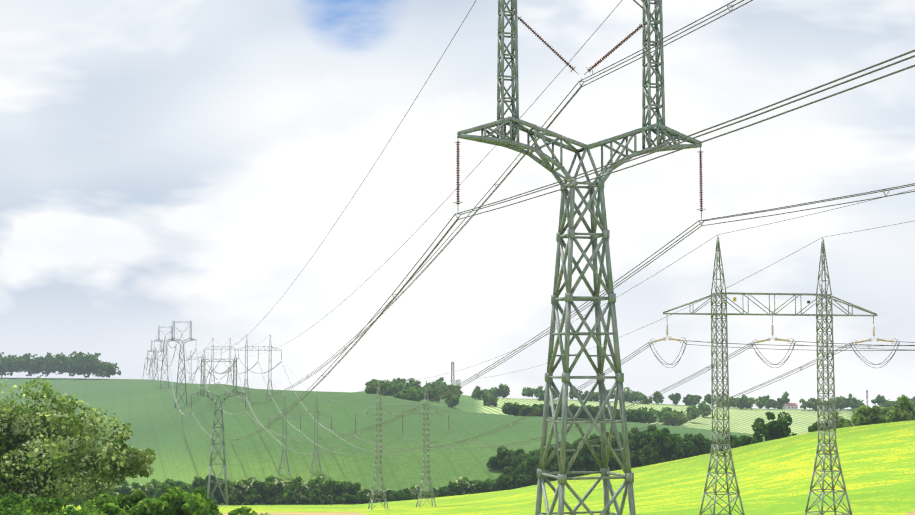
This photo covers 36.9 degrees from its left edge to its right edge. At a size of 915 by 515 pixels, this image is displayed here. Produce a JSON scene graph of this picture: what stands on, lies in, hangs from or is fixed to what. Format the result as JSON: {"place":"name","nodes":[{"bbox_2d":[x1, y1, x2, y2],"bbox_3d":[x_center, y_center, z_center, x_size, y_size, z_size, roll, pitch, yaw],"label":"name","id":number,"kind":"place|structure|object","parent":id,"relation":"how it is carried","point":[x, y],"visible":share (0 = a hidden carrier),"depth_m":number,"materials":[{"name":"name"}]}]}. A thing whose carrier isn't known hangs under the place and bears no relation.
{"place":"outdoors","nodes":[
{"label":"outdoors","id":0,"kind":"place"},
{"bbox_2d":[0,377,914,514],"bbox_3d":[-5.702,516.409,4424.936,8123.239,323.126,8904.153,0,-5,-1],"label":"terrain","id":1,"kind":"structure","parent":0,"point":[774,476],"depth_m":542.76,"materials":[{"name":"green plant"}]},
{"bbox_2d":[0,376,156,513],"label":"tree","id":2,"kind":"object","parent":1,"relation":"on","point":[37,445],"depth_m":127.58,"materials":[{"name":"green plant"}]},
{"bbox_2d":[0,486,269,514],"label":"bushes","id":3,"kind":"object","parent":1,"relation":"on","point":[173,500],"visible":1,"depth_m":104.72,"materials":[{"name":"green plant"}]},
{"bbox_2d":[145,354,155,377],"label":"pylon","id":4,"kind":"object","parent":1,"relation":"on","point":[151,366],"visible":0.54,"depth_m":1942.40,"materials":[{"name":"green metal"}]},
{"bbox_2d":[149,341,162,379],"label":"pylon","id":5,"kind":"object","parent":1,"relation":"on","point":[156,359],"visible":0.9,"depth_m":1555.07,"materials":[{"name":"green metal"}]},
{"bbox_2d":[154,326,175,388],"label":"pylon","id":6,"kind":"object","parent":1,"relation":"on","point":[165,355],"visible":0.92,"depth_m":1145.43,"materials":[{"name":"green metal"}]},
{"bbox_2d":[168,320,195,407],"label":"pylon","id":7,"kind":"object","parent":1,"relation":"on","point":[174,338],"visible":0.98,"depth_m":867.20,"materials":[{"name":"green metal"}]},
{"bbox_2d":[189,353,206,383],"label":"pylon","id":8,"kind":"object","parent":1,"relation":"on","point":[190,378],"visible":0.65,"depth_m":1230.51,"materials":[{"name":"grey metal"}]},
{"bbox_2d":[191,355,245,504],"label":"pylon","id":9,"kind":"object","parent":1,"relation":"on","point":[218,452],"visible":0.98,"depth_m":452.38,"materials":[{"name":"green metal"}]},
{"bbox_2d":[154,16,702,433],"bbox_3d":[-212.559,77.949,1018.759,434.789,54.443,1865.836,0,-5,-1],"label":"brown insulators","id":10,"kind":"object","parent":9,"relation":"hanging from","point":[572,68],"visible":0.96,"depth_m":95.64,"materials":[{"name":"red ceramic"}]},
{"bbox_2d":[143,0,914,454],"bbox_3d":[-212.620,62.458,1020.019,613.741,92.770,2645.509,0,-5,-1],"label":"conductors","id":11,"kind":"structure","parent":9,"relation":"attached to","point":[419,268],"depth_m":111.74,"materials":[{"name":"metal"}]},
{"bbox_2d":[201,5,889,452],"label":"bundle spacers","id":12,"kind":"structure","parent":11,"relation":"attached to","point":[569,183],"depth_m":123.92,"materials":[{"name":"silver metal"}]},
{"bbox_2d":[191,78,899,436],"bbox_3d":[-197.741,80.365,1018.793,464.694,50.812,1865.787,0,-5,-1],"label":"line fittings","id":13,"kind":"object","parent":11,"relation":"attached to","point":[701,224],"visible":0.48,"depth_m":141.04,"materials":[{"name":"silver metal"}]},
{"bbox_2d":[217,16,896,431],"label":"grading rings","id":14,"kind":"object","parent":13,"relation":"on","point":[699,152],"visible":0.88,"depth_m":138.91,"materials":[{"name":"silver metal"}]},
{"bbox_2d":[649,342,897,367],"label":"jumper loops","id":15,"kind":"object","parent":13,"relation":"on","point":[772,363],"visible":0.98,"depth_m":145.68,"materials":[{"name":"grey metal"}]},
{"bbox_2d":[652,323,895,343],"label":"pale insulators","id":16,"kind":"object","parent":13,"relation":"on","point":[763,340],"visible":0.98,"depth_m":145.66,"materials":[{"name":"beige ceramic"}]},
{"bbox_2d":[204,339,234,383],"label":"pylon","id":17,"kind":"object","parent":1,"relation":"on","point":[213,346],"visible":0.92,"depth_m":964.54,"materials":[{"name":"grey metal"}]},
{"bbox_2d":[234,335,281,400],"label":"pylon","id":18,"kind":"object","parent":1,"relation":"on","point":[247,350],"visible":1,"depth_m":711.37,"materials":[{"name":"grey metal"}]},
{"bbox_2d":[268,396,332,474],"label":"pylon","id":19,"kind":"object","parent":1,"relation":"on","point":[281,460],"visible":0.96,"depth_m":524.78,"materials":[{"name":"grey metal"}]},
{"bbox_2d":[67,425,720,504],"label":"tree line","id":20,"kind":"object","parent":1,"relation":"on","point":[653,445],"depth_m":481.00,"materials":[{"name":"green plant"}]},
{"bbox_2d":[354,380,449,509],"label":"pylon","id":21,"kind":"object","parent":1,"relation":"on","point":[380,459],"visible":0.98,"depth_m":344.28,"materials":[{"name":"grey metal"}]},
{"bbox_2d":[451,362,454,384],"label":"derrick","id":22,"kind":"object","parent":1,"relation":"on","point":[452,372],"visible":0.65,"depth_m":1321.59,"materials":[{"name":"metal"}]},
{"bbox_2d":[0,351,914,425],"bbox_3d":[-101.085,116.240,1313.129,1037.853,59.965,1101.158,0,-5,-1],"label":"ridge trees","id":23,"kind":"object","parent":1,"relation":"on","point":[80,363],"visible":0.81,"depth_m":1190.70,"materials":[{"name":"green plant"}]},
{"bbox_2d":[457,0,701,514],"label":"pylon","id":24,"kind":"object","parent":1,"relation":"on","point":[514,122],"visible":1,"depth_m":93.81,"materials":[{"name":"green metal"}]},
{"bbox_2d":[663,235,876,514],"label":"pylon","id":25,"kind":"object","parent":1,"relation":"on","point":[823,258],"visible":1,"depth_m":144.98,"materials":[{"name":"green metal"}]},
{"bbox_2d":[783,402,797,408],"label":"house","id":26,"kind":"structure","parent":1,"relation":"on","point":[791,405],"depth_m":1215.85,"materials":[{"name":"white paint"}]},
{"bbox_2d":[0,0,914,408],"label":"sky","id":27,"kind":"structure","parent":0,"point":[162,162],"materials":[{"name":"white"}]},
{"bbox_2d":[455,379,460,385],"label":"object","id":28,"kind":"object","parent":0,"point":[457,382],"visible":0.5,"depth_m":1335.20,"materials":[{"name":"white paint"}]},
{"bbox_2d":[719,394,914,450],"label":"brow trees","id":29,"kind":"object","parent":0,"point":[904,410],"depth_m":372.29,"materials":[{"name":"green plant"}]}
]}

